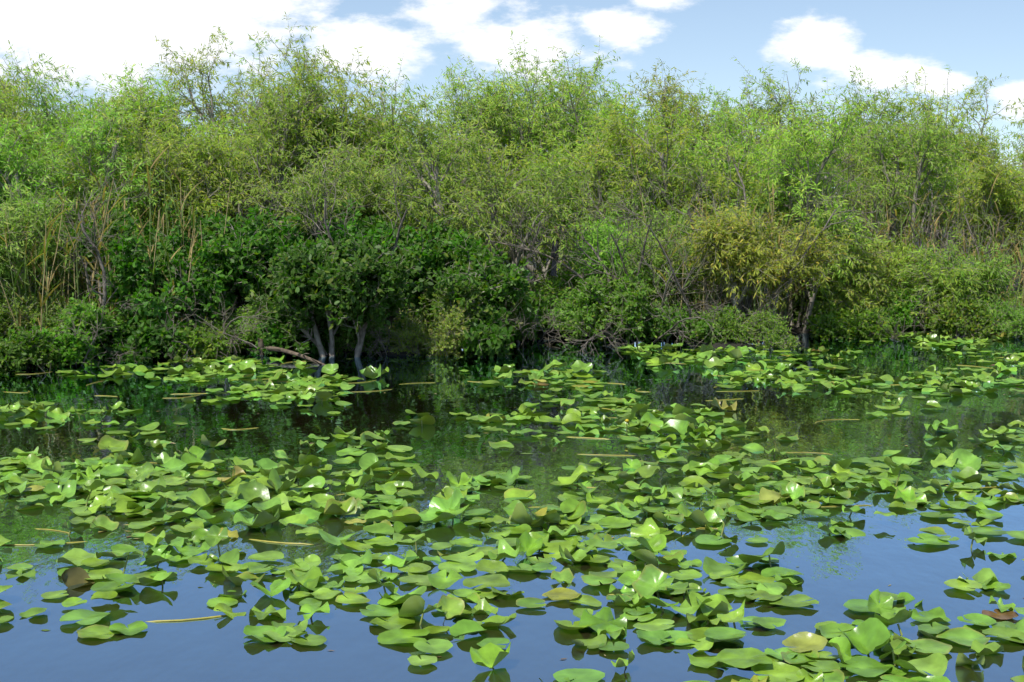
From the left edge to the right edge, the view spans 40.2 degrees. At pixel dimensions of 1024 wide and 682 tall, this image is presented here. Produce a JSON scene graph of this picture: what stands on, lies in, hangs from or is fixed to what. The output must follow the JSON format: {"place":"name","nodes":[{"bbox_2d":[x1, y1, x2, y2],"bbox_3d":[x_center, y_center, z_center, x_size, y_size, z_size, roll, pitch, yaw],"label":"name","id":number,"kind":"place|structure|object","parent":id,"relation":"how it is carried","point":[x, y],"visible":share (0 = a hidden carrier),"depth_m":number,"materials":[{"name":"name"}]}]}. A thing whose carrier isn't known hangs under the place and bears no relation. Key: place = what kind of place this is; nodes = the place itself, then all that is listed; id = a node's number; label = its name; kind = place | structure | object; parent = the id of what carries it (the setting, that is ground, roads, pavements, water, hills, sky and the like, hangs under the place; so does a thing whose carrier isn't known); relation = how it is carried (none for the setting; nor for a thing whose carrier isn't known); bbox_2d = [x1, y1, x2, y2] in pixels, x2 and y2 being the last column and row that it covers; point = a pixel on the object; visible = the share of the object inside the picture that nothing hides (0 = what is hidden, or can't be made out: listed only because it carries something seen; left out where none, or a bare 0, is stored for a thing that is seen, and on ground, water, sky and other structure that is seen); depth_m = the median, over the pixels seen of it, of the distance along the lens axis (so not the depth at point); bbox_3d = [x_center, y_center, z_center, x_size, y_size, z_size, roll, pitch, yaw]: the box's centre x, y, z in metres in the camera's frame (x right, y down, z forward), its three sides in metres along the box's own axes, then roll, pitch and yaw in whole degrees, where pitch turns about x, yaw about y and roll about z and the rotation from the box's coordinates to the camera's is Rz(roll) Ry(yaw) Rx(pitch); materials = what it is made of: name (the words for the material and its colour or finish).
{"place":"outdoors","nodes":[
{"label":"outdoors","id":0,"kind":"place"},
{"bbox_2d":[0,333,1023,681],"bbox_3d":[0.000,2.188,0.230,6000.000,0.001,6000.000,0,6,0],"label":"water","id":1,"kind":"structure","parent":0,"point":[836,571],"depth_m":9.69,"materials":[{"name":"blue liquid"}]},
{"bbox_2d":[3,333,1018,671],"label":"reed stems","id":2,"kind":"object","parent":1,"relation":"on","point":[517,481],"visible":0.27,"depth_m":10.24,"materials":[{"name":"green plant"}]},
{"bbox_2d":[0,331,1023,681],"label":"lily pads","id":3,"kind":"object","parent":1,"relation":"on","point":[862,637],"visible":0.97,"depth_m":9.36,"materials":[{"name":"green plant"}]},
{"bbox_2d":[0,0,1023,193],"label":"sky","id":4,"kind":"structure","parent":0,"point":[886,38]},
{"bbox_2d":[29,195,1019,364],"bbox_3d":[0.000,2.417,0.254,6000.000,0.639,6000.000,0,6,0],"label":"ground","id":5,"kind":"structure","parent":0,"point":[794,329],"depth_m":22.20,"materials":[{"name":"brown soil"}]},
{"bbox_2d":[0,280,47,339],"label":"light shrub","id":6,"kind":"object","parent":5,"relation":"on","point":[9,322],"visible":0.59,"depth_m":18.51,"materials":[{"name":"green plant"}]},
{"bbox_2d":[0,40,64,157],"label":"willow","id":7,"kind":"object","parent":5,"relation":"on","point":[4,88],"visible":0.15,"depth_m":23.00,"materials":[{"name":"green plant"}]},
{"bbox_2d":[0,326,75,374],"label":"shrub","id":8,"kind":"object","parent":5,"relation":"on","point":[17,356],"visible":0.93,"depth_m":17.53,"materials":[{"name":"green plant"}]},
{"bbox_2d":[0,52,75,146],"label":"willow","id":9,"kind":"object","parent":5,"relation":"on","point":[19,90],"visible":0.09,"depth_m":25.01,"materials":[{"name":"green plant"}]},
{"bbox_2d":[0,91,80,217],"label":"willow","id":10,"kind":"object","parent":5,"relation":"on","point":[9,108],"visible":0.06,"depth_m":21.57,"materials":[{"name":"green plant"}]},
{"bbox_2d":[0,176,96,303],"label":"willow","id":11,"kind":"object","parent":5,"relation":"on","point":[15,227],"visible":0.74,"depth_m":19.18,"materials":[{"name":"green plant"}]},
{"bbox_2d":[1,320,104,367],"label":"shrub","id":12,"kind":"object","parent":5,"relation":"on","point":[76,350],"visible":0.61,"depth_m":17.93,"materials":[{"name":"green plant"}]},
{"bbox_2d":[8,288,107,356],"bbox_3d":[-6.282,-0.122,18.881,1.608,1.227,1.408,0,6,0],"label":"light shrub","id":13,"kind":"object","parent":5,"relation":"on","point":[56,313],"visible":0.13,"depth_m":18.66,"materials":[{"name":"green plant"}]},
{"bbox_2d":[0,52,140,302],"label":"willow","id":14,"kind":"object","parent":5,"relation":"on","point":[41,118],"visible":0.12,"depth_m":23.34,"materials":[{"name":"green plant"}]},
{"bbox_2d":[0,98,155,297],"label":"willow","id":15,"kind":"object","parent":5,"relation":"on","point":[77,180],"visible":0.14,"depth_m":21.39,"materials":[{"name":"green plant"}]},
{"bbox_2d":[46,293,124,360],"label":"shrub","id":16,"kind":"object","parent":5,"relation":"on","point":[80,309],"visible":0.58,"depth_m":18.33,"materials":[{"name":"green plant"}]},
{"bbox_2d":[0,92,180,304],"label":"willow","id":17,"kind":"object","parent":5,"relation":"on","point":[111,164],"visible":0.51,"depth_m":20.77,"materials":[{"name":"green plant"}]},
{"bbox_2d":[18,84,164,307],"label":"willow","id":18,"kind":"object","parent":5,"relation":"on","point":[85,107],"visible":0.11,"depth_m":23.03,"materials":[{"name":"green plant"}]},
{"bbox_2d":[29,157,159,347],"bbox_3d":[-5.664,-1.054,19.246,1.699,2.995,3.072,-4,7,-33],"label":"snag","id":19,"kind":"object","parent":5,"relation":"on","point":[104,293],"visible":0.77,"depth_m":18.84,"materials":[{"name":"grey wood"}]},
{"bbox_2d":[14,85,186,297],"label":"willow","id":20,"kind":"object","parent":5,"relation":"on","point":[144,110],"visible":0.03,"depth_m":24.36,"materials":[{"name":"green plant"}]},
{"bbox_2d":[0,142,244,330],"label":"reeds","id":21,"kind":"object","parent":5,"relation":"on","point":[44,257],"visible":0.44,"depth_m":19.31,"materials":[{"name":"green plant"}]},
{"bbox_2d":[52,211,217,325],"bbox_3d":[-5.309,-0.780,20.466,1.780,2.251,2.848,3,7,24],"label":"pond apple","id":22,"kind":"object","parent":5,"relation":"on","point":[148,228],"visible":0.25,"depth_m":19.53,"materials":[{"name":"green plant"}]},
{"bbox_2d":[28,96,250,289],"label":"willow","id":23,"kind":"object","parent":5,"relation":"on","point":[215,153],"visible":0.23,"depth_m":21.96,"materials":[{"name":"green plant"}]},
{"bbox_2d":[97,316,197,361],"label":"shrub","id":24,"kind":"object","parent":5,"relation":"on","point":[151,344],"visible":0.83,"depth_m":18.61,"materials":[{"name":"green plant"}]},
{"bbox_2d":[79,93,269,244],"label":"willow","id":25,"kind":"object","parent":5,"relation":"on","point":[194,197],"visible":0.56,"depth_m":21.72,"materials":[{"name":"green plant"}]},
{"bbox_2d":[106,223,243,325],"bbox_3d":[-4.705,-0.629,19.640,1.513,2.087,2.076,6,8,42],"label":"bush","id":26,"kind":"object","parent":5,"relation":"on","point":[209,297],"visible":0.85,"depth_m":19.35,"materials":[{"name":"green plant"}]},
{"bbox_2d":[82,193,294,313],"bbox_3d":[-4.741,-0.918,20.454,3.622,2.505,1.733,2,6,20],"label":"pond apple","id":27,"kind":"object","parent":5,"relation":"on","point":[251,227],"visible":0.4,"depth_m":20.04,"materials":[{"name":"green plant"}]},
{"bbox_2d":[95,61,281,228],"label":"willow","id":28,"kind":"object","parent":5,"relation":"on","point":[149,101],"visible":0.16,"depth_m":24.73,"materials":[{"name":"green plant"}]},
{"bbox_2d":[160,318,247,358],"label":"shrub","id":29,"kind":"object","parent":5,"relation":"on","point":[198,344],"visible":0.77,"depth_m":18.82,"materials":[{"name":"green plant"}]},
{"bbox_2d":[187,295,279,350],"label":"shrub","id":30,"kind":"object","parent":5,"relation":"on","point":[252,308],"visible":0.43,"depth_m":19.59,"materials":[{"name":"green plant"}]},
{"bbox_2d":[142,44,371,266],"bbox_3d":[-4.055,-2.432,23.127,3.840,4.960,3.070,-6,8,-45],"label":"willow","id":31,"kind":"object","parent":5,"relation":"on","point":[269,140],"visible":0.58,"depth_m":22.49,"materials":[{"name":"green plant"}]},
{"bbox_2d":[145,200,372,312],"bbox_3d":[-3.570,-0.858,20.488,3.580,2.394,1.778,-1,6,-13],"label":"pond apple","id":32,"kind":"object","parent":5,"relation":"on","point":[240,292],"visible":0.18,"depth_m":19.96,"materials":[{"name":"green plant"}]},
{"bbox_2d":[138,12,385,213],"bbox_3d":[-4.751,-3.190,26.038,4.545,5.878,3.854,-3,7,-26],"label":"willow","id":33,"kind":"object","parent":5,"relation":"on","point":[201,69],"visible":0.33,"depth_m":25.70,"materials":[{"name":"green plant"}]},
{"bbox_2d":[246,316,343,354],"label":"bush","id":34,"kind":"object","parent":5,"relation":"on","point":[272,339],"visible":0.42,"depth_m":19.31,"materials":[{"name":"green plant"}]},
{"bbox_2d":[235,209,397,308],"bbox_3d":[-3.063,-0.816,20.744,2.680,2.249,2.151,0,6,0],"label":"pond apple","id":35,"kind":"object","parent":5,"relation":"on","point":[279,237],"visible":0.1,"depth_m":20.28,"materials":[{"name":"green plant"}]},
{"bbox_2d":[241,46,412,206],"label":"willow","id":36,"kind":"object","parent":5,"relation":"on","point":[368,63],"visible":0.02,"depth_m":24.62,"materials":[{"name":"green plant"}]},
{"bbox_2d":[233,114,435,239],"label":"willow","id":37,"kind":"object","parent":5,"relation":"on","point":[355,168],"visible":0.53,"depth_m":20.87,"materials":[{"name":"green plant"}]},
{"bbox_2d":[261,40,407,228],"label":"willow","id":38,"kind":"object","parent":5,"relation":"on","point":[365,119],"visible":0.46,"depth_m":23.01,"materials":[{"name":"green plant"}]},
{"bbox_2d":[261,140,408,283],"bbox_3d":[-2.398,-1.220,19.873,2.370,3.193,2.301,0,6,0],"label":"snag","id":39,"kind":"object","parent":5,"relation":"on","point":[328,228],"visible":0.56,"depth_m":19.64,"materials":[{"name":"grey wood"}]},
{"bbox_2d":[244,228,433,356],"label":"tree","id":40,"kind":"object","parent":5,"relation":"on","point":[313,287],"visible":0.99,"depth_m":18.57,"materials":[{"name":"green plant"}]},
{"bbox_2d":[321,315,390,354],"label":"bush","id":41,"kind":"object","parent":5,"relation":"on","point":[341,336],"visible":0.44,"depth_m":19.27,"materials":[{"name":"green plant"}]},
{"bbox_2d":[294,57,476,223],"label":"willow","id":42,"kind":"object","parent":5,"relation":"on","point":[392,118],"visible":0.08,"depth_m":23.60,"materials":[{"name":"green plant"}]},
{"bbox_2d":[309,198,489,336],"bbox_3d":[-1.827,-0.900,20.624,2.680,2.435,2.003,-3,7,-29],"label":"pond apple","id":43,"kind":"object","parent":5,"relation":"on","point":[425,256],"visible":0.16,"depth_m":19.91,"materials":[{"name":"green plant"}]},
{"bbox_2d":[379,300,472,356],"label":"shrub","id":44,"kind":"object","parent":5,"relation":"on","point":[445,334],"visible":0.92,"depth_m":19.17,"materials":[{"name":"green plant"}]},
{"bbox_2d":[365,113,493,243],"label":"willow","id":45,"kind":"object","parent":5,"relation":"on","point":[384,138],"visible":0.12,"depth_m":23.31,"materials":[{"name":"green plant"}]},
{"bbox_2d":[343,116,518,244],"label":"willow","id":46,"kind":"object","parent":5,"relation":"on","point":[465,179],"visible":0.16,"depth_m":23.39,"materials":[{"name":"green plant"}]},
{"bbox_2d":[341,79,539,309],"bbox_3d":[-1.418,-2.408,25.311,3.919,4.454,4.166,0,6,0],"label":"willow","id":47,"kind":"object","parent":5,"relation":"on","point":[499,120],"visible":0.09,"depth_m":24.30,"materials":[{"name":"green plant"}]},
{"bbox_2d":[348,199,533,327],"bbox_3d":[-1.049,-0.853,20.285,2.174,2.410,2.821,-6,8,-43],"label":"pond apple","id":48,"kind":"object","parent":5,"relation":"on","point":[482,262],"visible":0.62,"depth_m":20.00,"materials":[{"name":"green plant"}]},
{"bbox_2d":[417,274,537,342],"bbox_3d":[-0.513,-0.292,19.932,1.772,1.351,2.001,0,6,0],"label":"shrub","id":49,"kind":"object","parent":5,"relation":"on","point":[468,303],"visible":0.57,"depth_m":19.49,"materials":[{"name":"green plant"}]},
{"bbox_2d":[364,89,600,295],"bbox_3d":[-0.439,-1.837,21.548,3.604,4.099,3.090,0,6,0],"label":"willow","id":50,"kind":"object","parent":5,"relation":"on","point":[427,166],"visible":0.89,"depth_m":21.28,"materials":[{"name":"green plant"}]},
{"bbox_2d":[453,302,515,357],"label":"shrub","id":51,"kind":"object","parent":5,"relation":"on","point":[489,337],"visible":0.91,"depth_m":18.98,"materials":[{"name":"green plant"}]},
{"bbox_2d":[397,30,583,272],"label":"willow","id":52,"kind":"object","parent":5,"relation":"on","point":[509,108],"visible":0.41,"depth_m":24.84,"materials":[{"name":"green plant"}]},
{"bbox_2d":[431,144,574,291],"bbox_3d":[-0.244,-1.433,21.559,1.758,3.274,3.236,-3,7,-24],"label":"snag","id":53,"kind":"object","parent":5,"relation":"on","point":[530,249],"visible":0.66,"depth_m":20.70,"materials":[{"name":"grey wood"}]},
{"bbox_2d":[424,35,627,274],"bbox_3d":[0.177,-3.023,26.578,4.048,5.429,3.698,0,6,0],"label":"willow","id":54,"kind":"object","parent":5,"relation":"on","point":[551,111],"visible":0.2,"depth_m":26.09,"materials":[{"name":"green plant"}]},
{"bbox_2d":[510,278,559,344],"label":"shrub","id":55,"kind":"object","parent":5,"relation":"on","point":[535,304],"visible":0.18,"depth_m":21.05,"materials":[{"name":"green plant"}]},
{"bbox_2d":[443,104,679,282],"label":"willow","id":56,"kind":"object","parent":5,"relation":"on","point":[597,156],"visible":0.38,"depth_m":23.28,"materials":[{"name":"green plant"}]},
{"bbox_2d":[537,271,607,332],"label":"shrub","id":57,"kind":"object","parent":5,"relation":"on","point":[550,287],"visible":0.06,"depth_m":21.52,"materials":[{"name":"green plant"}]},
{"bbox_2d":[498,126,649,282],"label":"willow","id":58,"kind":"object","parent":5,"relation":"on","point":[555,160],"visible":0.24,"depth_m":23.80,"materials":[{"name":"green plant"}]},
{"bbox_2d":[511,41,644,275],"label":"willow","id":59,"kind":"object","parent":5,"relation":"on","point":[593,106],"visible":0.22,"depth_m":26.05,"materials":[{"name":"green plant"}]},
{"bbox_2d":[545,284,618,340],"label":"bush","id":60,"kind":"object","parent":5,"relation":"on","point":[556,309],"visible":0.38,"depth_m":21.02,"materials":[{"name":"green plant"}]},
{"bbox_2d":[559,205,647,293],"bbox_3d":[1.517,-0.998,22.106,1.693,2.294,2.312,2,6,19],"label":"shrub","id":61,"kind":"object","parent":5,"relation":"on","point":[605,260],"visible":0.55,"depth_m":21.59,"materials":[{"name":"green plant"}]},
{"bbox_2d":[537,79,685,275],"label":"willow","id":62,"kind":"object","parent":5,"relation":"on","point":[575,138],"visible":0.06,"depth_m":26.69,"materials":[{"name":"green plant"}]},
{"bbox_2d":[558,267,671,345],"bbox_3d":[1.523,-0.421,20.958,1.672,1.396,1.959,0,6,0],"label":"shrub","id":63,"kind":"object","parent":5,"relation":"on","point":[593,307],"visible":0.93,"depth_m":20.54,"materials":[{"name":"green plant"}]},
{"bbox_2d":[557,89,680,222],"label":"willow","id":64,"kind":"object","parent":5,"relation":"on","point":[604,111],"visible":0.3,"depth_m":24.27,"materials":[{"name":"green plant"}]},
{"bbox_2d":[527,163,730,336],"bbox_3d":[1.760,-1.187,20.864,3.115,2.923,1.715,2,6,17],"label":"snag","id":65,"kind":"object","parent":5,"relation":"on","point":[618,251],"visible":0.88,"depth_m":20.89,"materials":[{"name":"grey wood"}]},
{"bbox_2d":[609,298,694,344],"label":"bush","id":66,"kind":"object","parent":5,"relation":"on","point":[660,329],"visible":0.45,"depth_m":20.52,"materials":[{"name":"green plant"}]},
{"bbox_2d":[556,149,761,311],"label":"willow","id":67,"kind":"object","parent":5,"relation":"on","point":[634,204],"visible":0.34,"depth_m":22.61,"materials":[{"name":"green plant"}]},
{"bbox_2d":[574,58,749,219],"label":"willow","id":68,"kind":"object","parent":5,"relation":"on","point":[664,97],"visible":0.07,"depth_m":26.23,"materials":[{"name":"green plant"}]},
{"bbox_2d":[594,292,729,349],"bbox_3d":[2.182,-0.051,20.146,2.182,1.374,1.539,2,6,20],"label":"dead brush","id":69,"kind":"object","parent":5,"relation":"on","point":[654,341],"visible":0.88,"depth_m":20.01,"materials":[{"name":"brown wood"}]},
{"bbox_2d":[608,161,716,341],"bbox_3d":[2.251,-1.172,20.643,1.590,2.950,2.375,2,6,15],"label":"snag","id":70,"kind":"object","parent":5,"relation":"on","point":[675,277],"visible":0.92,"depth_m":20.53,"materials":[{"name":"grey wood"}]},
{"bbox_2d":[602,213,726,313],"bbox_3d":[2.394,-0.921,21.864,2.135,2.196,2.701,0,6,0],"label":"bush","id":71,"kind":"object","parent":5,"relation":"on","point":[659,261],"visible":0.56,"depth_m":21.21,"materials":[{"name":"green plant"}]},
{"bbox_2d":[590,73,784,202],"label":"willow","id":72,"kind":"object","parent":5,"relation":"on","point":[726,102],"visible":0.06,"depth_m":27.72,"materials":[{"name":"green plant"}]},
{"bbox_2d":[587,89,789,319],"bbox_3d":[2.808,-2.007,22.862,3.290,4.183,2.502,3,7,25],"label":"willow","id":73,"kind":"object","parent":5,"relation":"on","point":[648,147],"visible":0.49,"depth_m":22.62,"materials":[{"name":"green plant"}]},
{"bbox_2d":[630,192,766,314],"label":"willow","id":74,"kind":"object","parent":5,"relation":"on","point":[671,219],"visible":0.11,"depth_m":22.04,"materials":[{"name":"green plant"}]},
{"bbox_2d":[628,81,775,297],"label":"willow","id":75,"kind":"object","parent":5,"relation":"on","point":[676,103],"visible":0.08,"depth_m":25.97,"materials":[{"name":"green plant"}]},
{"bbox_2d":[665,303,744,344],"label":"shrub","id":76,"kind":"object","parent":5,"relation":"on","point":[704,331],"visible":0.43,"depth_m":20.39,"materials":[{"name":"green plant"}]},
{"bbox_2d":[654,102,796,308],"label":"willow","id":77,"kind":"object","parent":5,"relation":"on","point":[753,157],"visible":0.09,"depth_m":23.54,"materials":[{"name":"green plant"}]},
{"bbox_2d":[630,77,847,301],"bbox_3d":[4.496,-2.860,27.517,4.430,4.923,3.949,0,6,0],"label":"willow","id":78,"kind":"object","parent":5,"relation":"on","point":[707,118],"visible":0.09,"depth_m":27.17,"materials":[{"name":"green plant"}]},
{"bbox_2d":[701,302,803,349],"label":"shrub","id":79,"kind":"object","parent":5,"relation":"on","point":[767,326],"visible":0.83,"depth_m":20.16,"materials":[{"name":"green plant"}]},
{"bbox_2d":[665,189,856,341],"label":"willow","id":80,"kind":"object","parent":5,"relation":"on","point":[742,250],"visible":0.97,"depth_m":20.53,"materials":[{"name":"green plant"}]},
{"bbox_2d":[662,75,887,321],"bbox_3d":[4.407,-2.192,22.940,2.821,4.527,3.828,-2,6,-22],"label":"willow","id":81,"kind":"object","parent":5,"relation":"on","point":[787,153],"visible":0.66,"depth_m":22.33,"materials":[{"name":"green plant"}]},
{"bbox_2d":[698,113,907,341],"bbox_3d":[4.271,-1.645,21.240,2.803,3.763,3.505,0,6,0],"label":"snag","id":82,"kind":"object","parent":5,"relation":"on","point":[748,303],"visible":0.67,"depth_m":20.79,"materials":[{"name":"grey wood"}]},
{"bbox_2d":[732,126,890,327],"bbox_3d":[4.954,-1.677,22.506,2.783,3.549,1.599,-1,6,-11],"label":"snag","id":83,"kind":"object","parent":5,"relation":"on","point":[798,324],"visible":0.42,"depth_m":22.45,"materials":[{"name":"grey wood"}]},
{"bbox_2d":[731,56,894,293],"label":"willow","id":84,"kind":"object","parent":5,"relation":"on","point":[788,98],"visible":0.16,"depth_m":27.80,"materials":[{"name":"green plant"}]},
{"bbox_2d":[762,191,889,332],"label":"willow","id":85,"kind":"object","parent":5,"relation":"on","point":[828,272],"visible":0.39,"depth_m":21.63,"materials":[{"name":"green plant"}]},
{"bbox_2d":[629,141,1023,343],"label":"reeds","id":86,"kind":"object","parent":5,"relation":"on","point":[754,300],"visible":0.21,"depth_m":22.42,"materials":[{"name":"green plant"}]},
{"bbox_2d":[770,113,908,242],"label":"willow","id":87,"kind":"object","parent":5,"relation":"on","point":[863,196],"visible":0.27,"depth_m":25.38,"materials":[{"name":"green plant"}]},
{"bbox_2d":[802,301,892,339],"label":"shrub","id":88,"kind":"object","parent":5,"relation":"on","point":[841,326],"visible":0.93,"depth_m":21.39,"materials":[{"name":"green plant"}]},
{"bbox_2d":[803,219,910,320],"bbox_3d":[5.545,-0.954,22.459,1.684,2.120,2.552,2,6,21],"label":"bush","id":89,"kind":"object","parent":5,"relation":"on","point":[851,291],"visible":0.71,"depth_m":21.91,"materials":[{"name":"green plant"}]},
{"bbox_2d":[826,65,945,247],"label":"willow","id":90,"kind":"object","parent":5,"relation":"on","point":[882,101],"visible":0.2,"depth_m":28.15,"materials":[{"name":"green plant"}]},
{"bbox_2d":[808,86,965,249],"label":"willow","id":91,"kind":"object","parent":5,"relation":"on","point":[897,119],"visible":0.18,"depth_m":28.06,"materials":[{"name":"green plant"}]},
{"bbox_2d":[877,287,927,332],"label":"shrub","id":92,"kind":"object","parent":5,"relation":"on","point":[906,311],"visible":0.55,"depth_m":22.05,"materials":[{"name":"green plant"}]},
{"bbox_2d":[821,65,991,258],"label":"willow","id":93,"kind":"object","parent":5,"relation":"on","point":[923,106],"visible":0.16,"depth_m":27.92,"materials":[{"name":"green plant"}]},
{"bbox_2d":[845,98,983,251],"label":"willow","id":94,"kind":"object","parent":5,"relation":"on","point":[927,154],"visible":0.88,"depth_m":25.55,"materials":[{"name":"green plant"}]},
{"bbox_2d":[875,231,983,325],"bbox_3d":[6.382,-0.836,22.448,1.623,1.895,2.603,-3,7,-23],"label":"bush","id":95,"kind":"object","parent":5,"relation":"on","point":[900,259],"visible":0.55,"depth_m":21.92,"materials":[{"name":"green plant"}]},
{"bbox_2d":[870,73,1023,263],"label":"willow","id":96,"kind":"object","parent":5,"relation":"on","point":[985,121],"visible":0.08,"depth_m":28.91,"materials":[{"name":"green plant"}]},
{"bbox_2d":[893,228,1023,331],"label":"bush","id":97,"kind":"object","parent":5,"relation":"on","point":[993,274],"visible":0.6,"depth_m":22.04,"materials":[{"name":"green plant"}]},
{"bbox_2d":[918,283,998,338],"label":"shrub","id":98,"kind":"object","parent":5,"relation":"on","point":[959,319],"visible":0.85,"depth_m":21.47,"materials":[{"name":"green plant"}]},
{"bbox_2d":[897,156,1023,271],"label":"willow","id":99,"kind":"object","parent":5,"relation":"on","point":[950,175],"visible":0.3,"depth_m":26.24,"materials":[{"name":"green plant"}]},
{"bbox_2d":[899,104,1023,284],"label":"willow","id":100,"kind":"object","parent":5,"relation":"on","point":[1021,156],"visible":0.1,"depth_m":28.50,"materials":[{"name":"green plant"}]},
{"bbox_2d":[907,191,1023,293],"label":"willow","id":101,"kind":"object","parent":5,"relation":"on","point":[974,232],"visible":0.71,"depth_m":23.59,"materials":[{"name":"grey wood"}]},
{"bbox_2d":[931,133,1023,296],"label":"willow","id":102,"kind":"object","parent":5,"relation":"on","point":[984,185],"visible":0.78,"depth_m":24.34,"materials":[{"name":"green plant"}]},
{"bbox_2d":[971,295,1023,338],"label":"shrub","id":103,"kind":"object","parent":5,"relation":"on","point":[1012,318],"visible":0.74,"depth_m":21.72,"materials":[{"name":"green plant"}]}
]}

